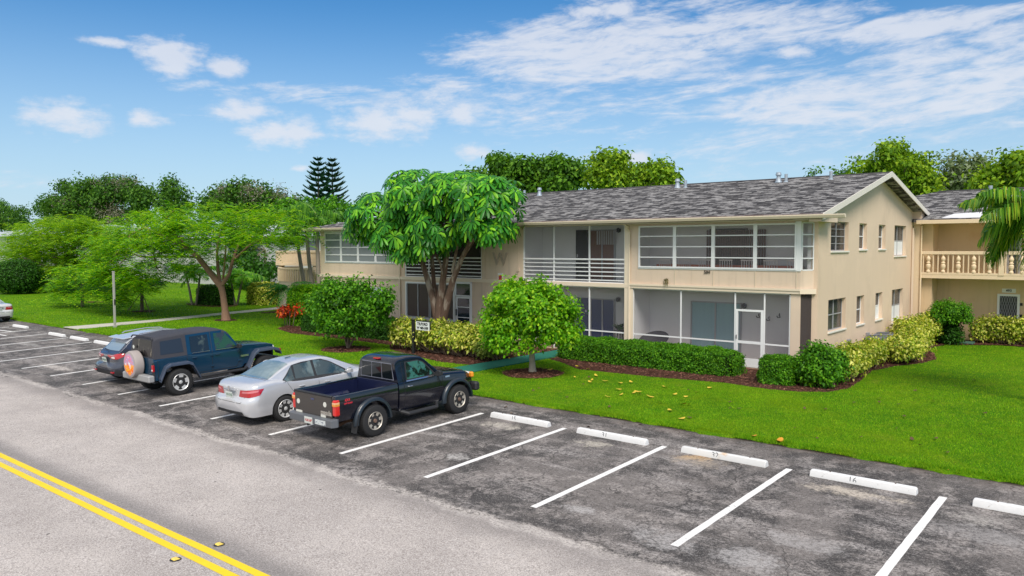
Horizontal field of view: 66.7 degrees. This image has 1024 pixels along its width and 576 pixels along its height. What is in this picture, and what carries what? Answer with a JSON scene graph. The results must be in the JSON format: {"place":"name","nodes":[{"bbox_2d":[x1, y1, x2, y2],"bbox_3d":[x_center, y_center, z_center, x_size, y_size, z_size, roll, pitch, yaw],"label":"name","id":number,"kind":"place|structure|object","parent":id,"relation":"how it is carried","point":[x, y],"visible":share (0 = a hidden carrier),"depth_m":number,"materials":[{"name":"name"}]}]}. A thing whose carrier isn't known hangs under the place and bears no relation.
{"place":"outdoors","nodes":[
{"label":"outdoors","id":0,"kind":"place"},
{"bbox_2d":[0,198,37,231],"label":"dark tree","id":1,"kind":"object","parent":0,"point":[15,215],"visible":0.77,"depth_m":264.37,"materials":[{"name":"green plant"}]},
{"bbox_2d":[48,172,142,224],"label":"dark tree","id":2,"kind":"object","parent":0,"point":[107,210],"visible":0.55,"depth_m":191.34,"materials":[{"name":"green plant"}]},
{"bbox_2d":[26,170,196,227],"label":"dark tree","id":3,"kind":"object","parent":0,"point":[82,193],"visible":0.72,"depth_m":194.81,"materials":[{"name":"green plant"}]},
{"bbox_2d":[65,307,277,329],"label":"concrete path","id":4,"kind":"structure","parent":0,"point":[143,321],"depth_m":45.19,"materials":[{"name":"grey concrete"}]},
{"bbox_2d":[275,250,320,306],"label":"stair building","id":5,"kind":"structure","parent":0,"point":[289,274],"depth_m":55.10,"materials":[{"name":"paint"}]},
{"bbox_2d":[0,374,682,575],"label":"road","id":6,"kind":"structure","parent":0,"point":[90,488],"depth_m":13.21,"materials":[{"name":"grey asphalt"}]},
{"bbox_2d":[454,350,557,371],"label":"green path","id":7,"kind":"structure","parent":0,"point":[503,362],"depth_m":28.45,"materials":[{"name":"concrete"}]},
{"bbox_2d":[0,319,1023,575],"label":"parking lot","id":8,"kind":"structure","parent":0,"point":[662,501],"depth_m":14.49,"materials":[{"name":"grey asphalt"}]},
{"bbox_2d":[0,300,13,320],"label":"sedan car","id":9,"kind":"object","parent":8,"relation":"on","point":[6,311],"visible":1,"depth_m":45.33,"materials":[{"name":"silver metal"}]},
{"bbox_2d":[70,336,88,340],"bbox_3d":[-20.475,2.379,36.811,1.830,0.134,0.170,2,4,40],"label":"wheel stop","id":10,"kind":"object","parent":8,"relation":"on","point":[79,338],"visible":1,"depth_m":36.65,"materials":[{"name":"white concrete"}]},
{"bbox_2d":[94,327,170,382],"bbox_3d":[-12.026,2.180,27.072,2.040,1.647,4.274,2,6,40],"label":"crossover car","id":11,"kind":"object","parent":8,"relation":"on","point":[113,352],"visible":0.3,"depth_m":25.54,"materials":[{"name":"blue metal"}]},
{"bbox_2d":[123,327,281,395],"bbox_3d":[-9.850,2.180,24.970,2.040,1.871,4.730,2,6,39],"label":"soft top car","id":12,"kind":"object","parent":8,"relation":"on","point":[182,355],"visible":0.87,"depth_m":23.82,"materials":[{"name":"teal paint"}]},
{"bbox_2d":[215,353,358,421],"bbox_3d":[-5.628,2.549,21.437,2.100,1.488,4.770,2,6,40],"label":"sedan car","id":13,"kind":"object","parent":8,"relation":"on","point":[265,388],"visible":0.69,"depth_m":20.00,"materials":[{"name":"silver metal"}]},
{"bbox_2d":[289,351,478,436],"bbox_3d":[-3.097,2.509,19.680,2.040,1.728,4.904,2,6,40],"label":"pickup truck","id":14,"kind":"object","parent":8,"relation":"on","point":[373,392],"visible":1,"depth_m":19.07,"materials":[{"name":"black paint"}]},
{"bbox_2d":[490,412,550,426],"bbox_3d":[0.196,3.259,19.368,1.830,0.134,0.170,2,4,40],"label":"wheel stop","id":15,"kind":"object","parent":8,"relation":"on","point":[525,420],"visible":1,"depth_m":19.27,"materials":[{"name":"grey concrete"}]},
{"bbox_2d":[576,427,648,445],"bbox_3d":[2.259,3.345,17.645,1.830,0.134,0.170,2,4,40],"label":"wheel stop","id":16,"kind":"object","parent":8,"relation":"on","point":[615,436],"visible":1,"depth_m":17.54,"materials":[{"name":"grey concrete"}]},
{"bbox_2d":[681,446,768,467],"bbox_3d":[4.322,3.432,15.922,1.830,0.134,0.170,2,4,40],"label":"wheel stop","id":17,"kind":"object","parent":8,"relation":"on","point":[726,456],"visible":1,"depth_m":15.82,"materials":[{"name":"grey concrete"}]},
{"bbox_2d":[810,469,917,495],"bbox_3d":[6.386,3.518,14.199,1.830,0.134,0.170,2,4,40],"label":"wheel stop","id":18,"kind":"object","parent":8,"relation":"on","point":[872,483],"visible":1,"depth_m":14.10,"materials":[{"name":"grey concrete"}]},
{"bbox_2d":[972,498,1023,515],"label":"wheel stop","id":19,"kind":"object","parent":8,"relation":"on","point":[999,506],"visible":1,"depth_m":12.78,"materials":[{"name":"white concrete"}]},
{"bbox_2d":[0,280,1023,484],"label":"lawn","id":20,"kind":"structure","parent":0,"point":[500,388],"depth_m":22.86,"materials":[{"name":"green plant"}]},
{"bbox_2d":[0,258,46,293],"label":"clipped ball bush","id":21,"kind":"object","parent":20,"relation":"on","point":[20,276],"visible":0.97,"depth_m":71.10,"materials":[{"name":"green plant"}]},
{"bbox_2d":[0,211,136,291],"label":"flame tree","id":22,"kind":"object","parent":20,"relation":"on","point":[52,241],"visible":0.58,"depth_m":76.43,"materials":[{"name":"green plant"}]},
{"bbox_2d":[0,225,157,278],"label":"house","id":23,"kind":"structure","parent":20,"relation":"on","point":[9,232],"depth_m":106.29,"materials":[{"name":"grey"}]},
{"bbox_2d":[54,280,110,306],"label":"young tree","id":24,"kind":"object","parent":20,"relation":"on","point":[81,285],"visible":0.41,"depth_m":55.58,"materials":[{"name":"green plant"}]},
{"bbox_2d":[112,271,116,326],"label":"lamp post","id":25,"kind":"object","parent":20,"relation":"on","point":[114,301],"visible":1,"depth_m":41.48,"materials":[{"name":"grey metal"}]},
{"bbox_2d":[116,276,168,312],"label":"young tree","id":26,"kind":"object","parent":20,"relation":"on","point":[142,300],"visible":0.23,"depth_m":51.72,"materials":[{"name":"green plant"}]},
{"bbox_2d":[30,200,328,319],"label":"flame tree","id":27,"kind":"object","parent":20,"relation":"on","point":[156,237],"visible":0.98,"depth_m":46.32,"materials":[{"name":"green plant"}]},
{"bbox_2d":[165,262,203,304],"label":"clump palm","id":28,"kind":"object","parent":20,"relation":"on","point":[189,289],"visible":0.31,"depth_m":57.66,"materials":[{"name":"green plant"}]},
{"bbox_2d":[186,303,237,306],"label":"mulch bed","id":29,"kind":"object","parent":20,"relation":"on","point":[232,305],"visible":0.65,"depth_m":56.77,"materials":[{"name":"brown wood"}]},
{"bbox_2d":[179,266,220,304],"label":"clump palm","id":30,"kind":"object","parent":29,"relation":"on","point":[199,279],"visible":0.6,"depth_m":56.88,"materials":[{"name":"green plant"}]},
{"bbox_2d":[195,284,233,305],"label":"hedge","id":31,"kind":"object","parent":29,"relation":"on","point":[209,294],"visible":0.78,"depth_m":57.06,"materials":[{"name":"green plant"}]},
{"bbox_2d":[216,270,251,304],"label":"clump palm","id":32,"kind":"object","parent":29,"relation":"on","point":[230,283],"visible":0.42,"depth_m":57.58,"materials":[{"name":"green plant"}]},
{"bbox_2d":[222,268,266,304],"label":"clump palm","id":33,"kind":"object","parent":20,"relation":"on","point":[250,277],"visible":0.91,"depth_m":56.49,"materials":[{"name":"green plant"}]},
{"bbox_2d":[213,219,280,288],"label":"dark tree","id":34,"kind":"object","parent":20,"relation":"on","point":[256,265],"visible":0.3,"depth_m":77.03,"materials":[{"name":"green plant"}]},
{"bbox_2d":[157,222,341,284],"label":"house","id":35,"kind":"structure","parent":20,"relation":"on","point":[210,281],"depth_m":88.78,"materials":[{"name":"grey"}]},
{"bbox_2d":[191,174,312,225],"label":"dark tree","id":36,"kind":"object","parent":20,"relation":"on","point":[233,190],"visible":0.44,"depth_m":146.08,"materials":[{"name":"green plant"}]},
{"bbox_2d":[207,178,303,216],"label":"dark tree","id":37,"kind":"object","parent":20,"relation":"on","point":[256,189],"visible":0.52,"depth_m":141.24,"materials":[{"name":"green plant"}]},
{"bbox_2d":[245,281,279,305],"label":"hedge","id":38,"kind":"object","parent":20,"relation":"on","point":[254,293],"visible":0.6,"depth_m":57.28,"materials":[{"name":"green plant"}]},
{"bbox_2d":[256,281,311,307],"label":"feather palm","id":39,"kind":"object","parent":20,"relation":"on","point":[279,289],"visible":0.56,"depth_m":46.40,"materials":[{"name":"green plant"}]},
{"bbox_2d":[266,203,305,283],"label":"slim palm","id":40,"kind":"object","parent":20,"relation":"on","point":[301,266],"visible":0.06,"depth_m":50.47,"materials":[{"name":"green"}]},
{"bbox_2d":[276,201,328,283],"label":"slim palm","id":41,"kind":"object","parent":20,"relation":"on","point":[308,258],"visible":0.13,"depth_m":48.65,"materials":[{"name":"green plant"}]},
{"bbox_2d":[261,194,356,221],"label":"dark tree","id":42,"kind":"object","parent":20,"relation":"on","point":[334,203],"visible":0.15,"depth_m":92.65,"materials":[{"name":"green plant"}]},
{"bbox_2d":[300,156,334,202],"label":"norfolk pine","id":43,"kind":"object","parent":20,"relation":"on","point":[311,187],"visible":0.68,"depth_m":124.37,"materials":[{"name":"green plant"}]},
{"bbox_2d":[289,201,346,282],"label":"slim palm","id":44,"kind":"object","parent":20,"relation":"on","point":[330,216],"visible":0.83,"depth_m":46.15,"materials":[{"name":"green plant"}]},
{"bbox_2d":[319,157,351,204],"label":"norfolk pine","id":45,"kind":"object","parent":20,"relation":"on","point":[334,176],"visible":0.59,"depth_m":127.03,"materials":[{"name":"green plant"}]},
{"bbox_2d":[321,346,369,352],"bbox_3d":[-6.886,2.551,32.370,2.060,0.035,1.969,2,4,40],"label":"mulch ring","id":46,"kind":"object","parent":20,"relation":"on","point":[344,350],"visible":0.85,"depth_m":32.18,"materials":[{"name":"brown wood"}]},
{"bbox_2d":[295,271,398,347],"bbox_3d":[-6.845,0.935,32.497,5.887,3.301,2.842,2,4,40],"label":"multi stem shrub","id":47,"kind":"object","parent":46,"relation":"on","point":[344,308],"visible":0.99,"depth_m":31.77,"materials":[{"name":"green plant"}]},
{"bbox_2d":[277,325,556,364],"bbox_3d":[-6.149,2.339,36.336,5.625,0.035,18.438,-3,4,-44],"label":"mulch bed","id":48,"kind":"object","parent":20,"relation":"on","point":[467,361],"visible":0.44,"depth_m":31.20,"materials":[{"name":"brown wood"}]},
{"bbox_2d":[275,302,304,325],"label":"croton bush","id":49,"kind":"object","parent":48,"relation":"on","point":[283,312],"visible":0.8,"depth_m":41.65,"materials":[{"name":"red plant"}]},
{"bbox_2d":[286,283,320,326],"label":"light bush","id":50,"kind":"object","parent":48,"relation":"on","point":[295,295],"visible":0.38,"depth_m":42.02,"materials":[{"name":"green plant"}]},
{"bbox_2d":[299,314,402,341],"bbox_3d":[-7.405,1.825,37.413,8.211,1.085,1.613,2,4,40],"label":"dark hedge","id":51,"kind":"object","parent":48,"relation":"on","point":[377,333],"visible":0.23,"depth_m":36.01,"materials":[{"name":"green plant"}]},
{"bbox_2d":[411,319,430,353],"bbox_3d":[-3.574,1.962,30.645,1.038,1.418,0.140,2,4,40],"label":"name sign","id":52,"kind":"object","parent":48,"relation":"on","point":[423,325],"visible":0.99,"depth_m":30.71,"materials":[{"name":"white"}]},
{"bbox_2d":[385,314,483,356],"bbox_3d":[-2.877,1.894,31.062,5.657,1.478,2.134,2,4,40],"label":"variegated hedge","id":53,"kind":"object","parent":48,"relation":"on","point":[455,338],"visible":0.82,"depth_m":30.60,"materials":[{"name":"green plant"}]},
{"bbox_2d":[341,168,527,322],"bbox_3d":[-3.582,-1.240,33.804,9.900,7.962,4.373,2,4,40],"label":"umbrella tree","id":54,"kind":"object","parent":48,"relation":"on","point":[404,214],"visible":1,"depth_m":32.19,"materials":[{"name":"green plant"}]},
{"bbox_2d":[469,337,517,360],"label":"variegated shrub","id":55,"kind":"object","parent":48,"relation":"on","point":[480,350],"visible":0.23,"depth_m":28.85,"materials":[{"name":"green plant"}]},
{"bbox_2d":[460,149,590,192],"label":"roofline tree","id":56,"kind":"object","parent":20,"relation":"on","point":[549,173],"visible":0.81,"depth_m":69.09,"materials":[{"name":"green plant"}]},
{"bbox_2d":[504,368,561,378],"bbox_3d":[0.694,2.865,26.115,1.947,0.035,2.007,2,4,40],"label":"mulch ring","id":57,"kind":"object","parent":20,"relation":"on","point":[530,373],"visible":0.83,"depth_m":25.97,"materials":[{"name":"brown wood"}]},
{"bbox_2d":[472,273,588,371],"bbox_3d":[0.618,1.177,26.328,4.491,3.436,3.472,2,4,40],"label":"round tree","id":58,"kind":"object","parent":57,"relation":"on","point":[510,309],"visible":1,"depth_m":25.34,"materials":[{"name":"green plant"}]},
{"bbox_2d":[303,171,929,369],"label":"apartment building","id":59,"kind":"structure","parent":20,"relation":"on","point":[753,271],"depth_m":30.08,"materials":[{"name":"paint"}]},
{"bbox_2d":[324,233,340,261],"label":"window","id":60,"kind":"structure","parent":59,"relation":"in","point":[333,240],"depth_m":41.49,"materials":[{"name":"grey glass"}]},
{"bbox_2d":[341,233,357,261],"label":"window","id":61,"kind":"structure","parent":59,"relation":"in","point":[348,254],"depth_m":40.67,"materials":[{"name":"white metal"}]},
{"bbox_2d":[358,241,374,262],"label":"window","id":62,"kind":"structure","parent":59,"relation":"in","point":[365,255],"depth_m":39.82,"materials":[{"name":"white metal"}]},
{"bbox_2d":[375,245,395,262],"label":"window","id":63,"kind":"structure","parent":59,"relation":"in","point":[379,258],"depth_m":39.02,"materials":[{"name":"grey glass"}]},
{"bbox_2d":[407,283,429,317],"bbox_3d":[-4.516,0.588,37.491,1.574,1.644,0.064,2,4,40],"label":"window","id":64,"kind":"structure","parent":59,"relation":"in","point":[418,301],"depth_m":37.48,"materials":[{"name":"black glass"}]},
{"bbox_2d":[405,281,454,321],"bbox_3d":[-3.927,0.620,36.954,3.308,1.774,0.035,2,4,40],"label":"window frame","id":65,"kind":"structure","parent":59,"relation":"in","point":[406,282],"depth_m":37.23,"materials":[{"name":"white metal"}]},
{"bbox_2d":[430,284,452,319],"bbox_3d":[-3.277,0.640,36.457,1.574,1.644,0.064,2,4,40],"label":"window","id":66,"kind":"structure","parent":59,"relation":"in","point":[450,315],"depth_m":36.16,"materials":[{"name":"glass"}]},
{"bbox_2d":[455,283,470,296],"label":"transom window","id":67,"kind":"structure","parent":59,"relation":"in","point":[461,289],"depth_m":35.52,"materials":[{"name":"grey glass"}]},
{"bbox_2d":[456,296,470,323],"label":"window","id":68,"kind":"structure","parent":59,"relation":"in","point":[463,304],"depth_m":35.59,"materials":[{"name":"white metal"}]},
{"bbox_2d":[576,230,587,278],"bbox_3d":[2.942,-1.398,32.874,0.591,2.103,0.096,2,4,40],"label":"door","id":69,"kind":"structure","parent":59,"relation":"in","point":[581,235],"depth_m":32.85,"materials":[{"name":"black glass"}]},
{"bbox_2d":[577,297,588,335],"bbox_3d":[2.987,1.421,32.990,0.590,2.020,0.096,2,4,40],"label":"door","id":70,"kind":"structure","parent":59,"relation":"in","point":[585,301],"depth_m":32.88,"materials":[{"name":"blue"}]},
{"bbox_2d":[590,298,614,338],"bbox_3d":[3.765,1.453,32.361,1.209,2.020,0.064,2,4,40],"label":"sliding door","id":71,"kind":"structure","parent":59,"relation":"in","point":[602,311],"depth_m":32.34,"materials":[{"name":"glass"}]},
{"bbox_2d":[590,229,615,279],"bbox_3d":[3.740,-1.365,32.228,1.259,2.103,0.064,2,4,40],"label":"sliding door","id":72,"kind":"structure","parent":59,"relation":"in","point":[600,251],"depth_m":32.21,"materials":[{"name":"grey metal"}]},
{"bbox_2d":[639,331,668,341],"bbox_3d":[5.385,2.150,29.646,1.200,0.959,1.060,2,4,40],"label":"round table","id":73,"kind":"object","parent":59,"relation":"on","point":[654,338],"visible":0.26,"depth_m":30.04,"materials":[{"name":"wicker"}]},
{"bbox_2d":[638,225,674,267],"bbox_3d":[5.390,-1.539,29.031,1.516,1.560,0.060,2,4,40],"label":"window","id":74,"kind":"structure","parent":59,"relation":"in","point":[639,227],"depth_m":29.14,"materials":[{"name":"white metal"}]},
{"bbox_2d":[674,225,712,268],"bbox_3d":[6.552,-1.490,28.060,1.515,1.560,0.060,2,4,40],"label":"window","id":75,"kind":"structure","parent":59,"relation":"in","point":[675,233],"depth_m":28.12,"materials":[{"name":"white metal"}]},
{"bbox_2d":[690,301,741,352],"bbox_3d":[7.618,1.570,29.142,2.018,2.108,0.064,2,4,40],"label":"sliding door","id":76,"kind":"structure","parent":59,"relation":"in","point":[709,320],"depth_m":29.13,"materials":[{"name":"grey glass"}]},
{"bbox_2d":[709,228,747,264],"bbox_3d":[7.967,-1.163,28.711,1.468,2.050,0.046,2,4,40],"label":"patio door","id":77,"kind":"structure","parent":59,"relation":"in","point":[742,229],"depth_m":28.60,"materials":[{"name":"white metal"}]},
{"bbox_2d":[713,224,754,268],"bbox_3d":[7.724,-1.441,27.081,1.539,1.560,0.060,2,4,40],"label":"window","id":78,"kind":"structure","parent":59,"relation":"in","point":[714,226],"depth_m":27.12,"materials":[{"name":"white metal"}]},
{"bbox_2d":[735,309,763,367],"bbox_3d":[8.196,1.744,26.906,0.992,1.995,0.090,2,4,40],"label":"screen door","id":79,"kind":"structure","parent":59,"relation":"in","point":[750,362],"depth_m":26.88,"materials":[{"name":"white metal"}]},
{"bbox_2d":[755,223,796,269],"bbox_3d":[8.858,-1.394,26.134,1.417,1.560,0.060,2,4,40],"label":"window","id":80,"kind":"structure","parent":59,"relation":"in","point":[756,225],"depth_m":26.14,"materials":[{"name":"white metal"}]},
{"bbox_2d":[801,222,814,270],"bbox_3d":[9.746,-1.370,25.651,0.423,1.600,0.060,0,3,-5],"label":"window","id":81,"kind":"structure","parent":59,"relation":"in","point":[812,246],"depth_m":25.63,"materials":[{"name":"white metal"}]},
{"bbox_2d":[827,298,846,333],"bbox_3d":[11.298,0.950,27.343,0.340,1.160,1.966,2,4,40],"label":"window","id":82,"kind":"structure","parent":59,"relation":"in","point":[835,305],"depth_m":27.52,"materials":[{"name":"white glass"}]},
{"bbox_2d":[830,222,849,252],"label":"window","id":83,"kind":"structure","parent":59,"relation":"in","point":[837,229],"depth_m":27.50,"materials":[{"name":"grey metal"}]},
{"bbox_2d":[856,296,864,326],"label":"window","id":84,"kind":"structure","parent":59,"relation":"in","point":[858,297],"depth_m":29.64,"materials":[{"name":"white metal"}]},
{"bbox_2d":[859,224,867,250],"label":"window","id":85,"kind":"structure","parent":59,"relation":"in","point":[861,227],"depth_m":29.60,"materials":[{"name":"white metal"}]},
{"bbox_2d":[875,293,882,321],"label":"window","id":86,"kind":"structure","parent":59,"relation":"in","point":[877,294],"depth_m":31.54,"materials":[{"name":"white metal"}]},
{"bbox_2d":[878,225,886,250],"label":"window","id":87,"kind":"structure","parent":59,"relation":"in","point":[880,226],"depth_m":31.63,"materials":[{"name":"white metal"}]},
{"bbox_2d":[891,289,899,323],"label":"window","id":88,"kind":"structure","parent":59,"relation":"in","point":[895,293],"depth_m":33.76,"materials":[{"name":"grey metal"}]},
{"bbox_2d":[894,226,906,256],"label":"window","id":89,"kind":"structure","parent":59,"relation":"in","point":[898,237],"depth_m":33.80,"materials":[{"name":"white glass"}]},
{"bbox_2d":[576,144,684,189],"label":"roofline tree","id":90,"kind":"object","parent":20,"relation":"on","point":[608,169],"visible":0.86,"depth_m":61.05,"materials":[{"name":"green plant"}]},
{"bbox_2d":[278,324,1019,390],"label":"mulch chips","id":91,"kind":"object","parent":20,"relation":"on","point":[510,371],"visible":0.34,"depth_m":27.35,"materials":[{"name":"brown wood"}]},
{"bbox_2d":[550,340,1023,391],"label":"mulch bed","id":92,"kind":"object","parent":20,"relation":"on","point":[715,379],"visible":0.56,"depth_m":25.91,"materials":[{"name":"brown wood"}]},
{"bbox_2d":[556,335,746,376],"bbox_3d":[4.735,2.337,27.851,7.336,0.963,1.587,2,4,40],"label":"clipped hedge","id":93,"kind":"object","parent":92,"relation":"on","point":[696,359],"visible":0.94,"depth_m":26.87,"materials":[{"name":"green plant"}]},
{"bbox_2d":[756,353,799,385],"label":"hedge","id":94,"kind":"object","parent":92,"relation":"on","point":[774,369],"visible":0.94,"depth_m":23.77,"materials":[{"name":"green plant"}]},
{"bbox_2d":[791,339,854,388],"bbox_3d":[9.462,2.315,23.709,1.728,1.580,2.291,2,4,40],"label":"leafy bush","id":95,"kind":"object","parent":92,"relation":"on","point":[822,364],"visible":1,"depth_m":23.17,"materials":[{"name":"green plant"}]},
{"bbox_2d":[833,340,872,381],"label":"variegated shrub","id":96,"kind":"object","parent":92,"relation":"on","point":[858,360],"visible":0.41,"depth_m":24.61,"materials":[{"name":"yellow plant"}]},
{"bbox_2d":[844,333,891,370],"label":"variegated shrub","id":97,"kind":"object","parent":92,"relation":"on","point":[877,348],"visible":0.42,"depth_m":26.90,"materials":[{"name":"yellow plant"}]},
{"bbox_2d":[883,327,936,363],"bbox_3d":[14.708,2.097,28.953,1.642,1.214,3.638,2,4,40],"label":"variegated shrub","id":98,"kind":"object","parent":92,"relation":"on","point":[907,345],"visible":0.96,"depth_m":28.04,"materials":[{"name":"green plant"}]},
{"bbox_2d":[885,311,943,343],"bbox_3d":[16.854,1.762,32.546,1.869,1.583,4.296,2,4,40],"label":"variegated shrub","id":99,"kind":"object","parent":92,"relation":"on","point":[922,322],"visible":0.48,"depth_m":32.06,"materials":[{"name":"yellow plant"}]},
{"bbox_2d":[925,297,974,345],"bbox_3d":[18.817,1.459,33.491,1.811,2.138,1.906,0,3,7],"label":"topiary bush","id":100,"kind":"object","parent":92,"relation":"on","point":[951,316],"visible":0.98,"depth_m":33.11,"materials":[{"name":"green plant"}]},
{"bbox_2d":[968,312,1023,344],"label":"variegated hedge","id":101,"kind":"object","parent":92,"relation":"on","point":[1008,330],"visible":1,"depth_m":33.52,"materials":[{"name":"green plant"}]},
{"bbox_2d":[802,165,824,176],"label":"treetop","id":102,"kind":"object","parent":20,"relation":"on","point":[811,173],"visible":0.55,"depth_m":66.79,"materials":[{"name":"green plant"}]},
{"bbox_2d":[841,136,955,195],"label":"roofline tree","id":103,"kind":"object","parent":20,"relation":"on","point":[911,170],"visible":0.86,"depth_m":56.12,"materials":[{"name":"green plant"}]},
{"bbox_2d":[927,149,997,190],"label":"roofline tree","id":104,"kind":"object","parent":20,"relation":"on","point":[960,167],"visible":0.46,"depth_m":55.77,"materials":[{"name":"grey plant"}]},
{"bbox_2d":[912,185,1023,342],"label":"balcony wing","id":105,"kind":"structure","parent":20,"relation":"on","point":[948,257],"depth_m":34.96,"materials":[{"name":"beige paint"}]},
{"bbox_2d":[999,296,1016,318],"bbox_3d":[21.739,1.329,34.112,0.661,1.946,0.118,2,4,40],"label":"door","id":106,"kind":"structure","parent":105,"relation":"in","point":[1008,304],"depth_m":34.10,"materials":[{"name":"grey metal"}]},
{"bbox_2d":[1009,239,1018,273],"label":"door","id":107,"kind":"structure","parent":105,"relation":"in","point":[1014,270],"depth_m":33.87,"materials":[{"name":"grey"}]},
{"bbox_2d":[957,186,1023,272],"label":"coconut palm","id":108,"kind":"object","parent":20,"relation":"on","point":[1004,232],"visible":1,"depth_m":20.96,"materials":[{"name":"green plant"}]},
{"bbox_2d":[961,146,1023,189],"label":"roofline tree","id":109,"kind":"object","parent":20,"relation":"on","point":[1007,170],"visible":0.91,"depth_m":50.69,"materials":[{"name":"green plant"}]},
{"bbox_2d":[0,0,1023,231],"label":"sky","id":110,"kind":"structure","parent":0,"point":[206,92],"materials":[{"name":"blue"}]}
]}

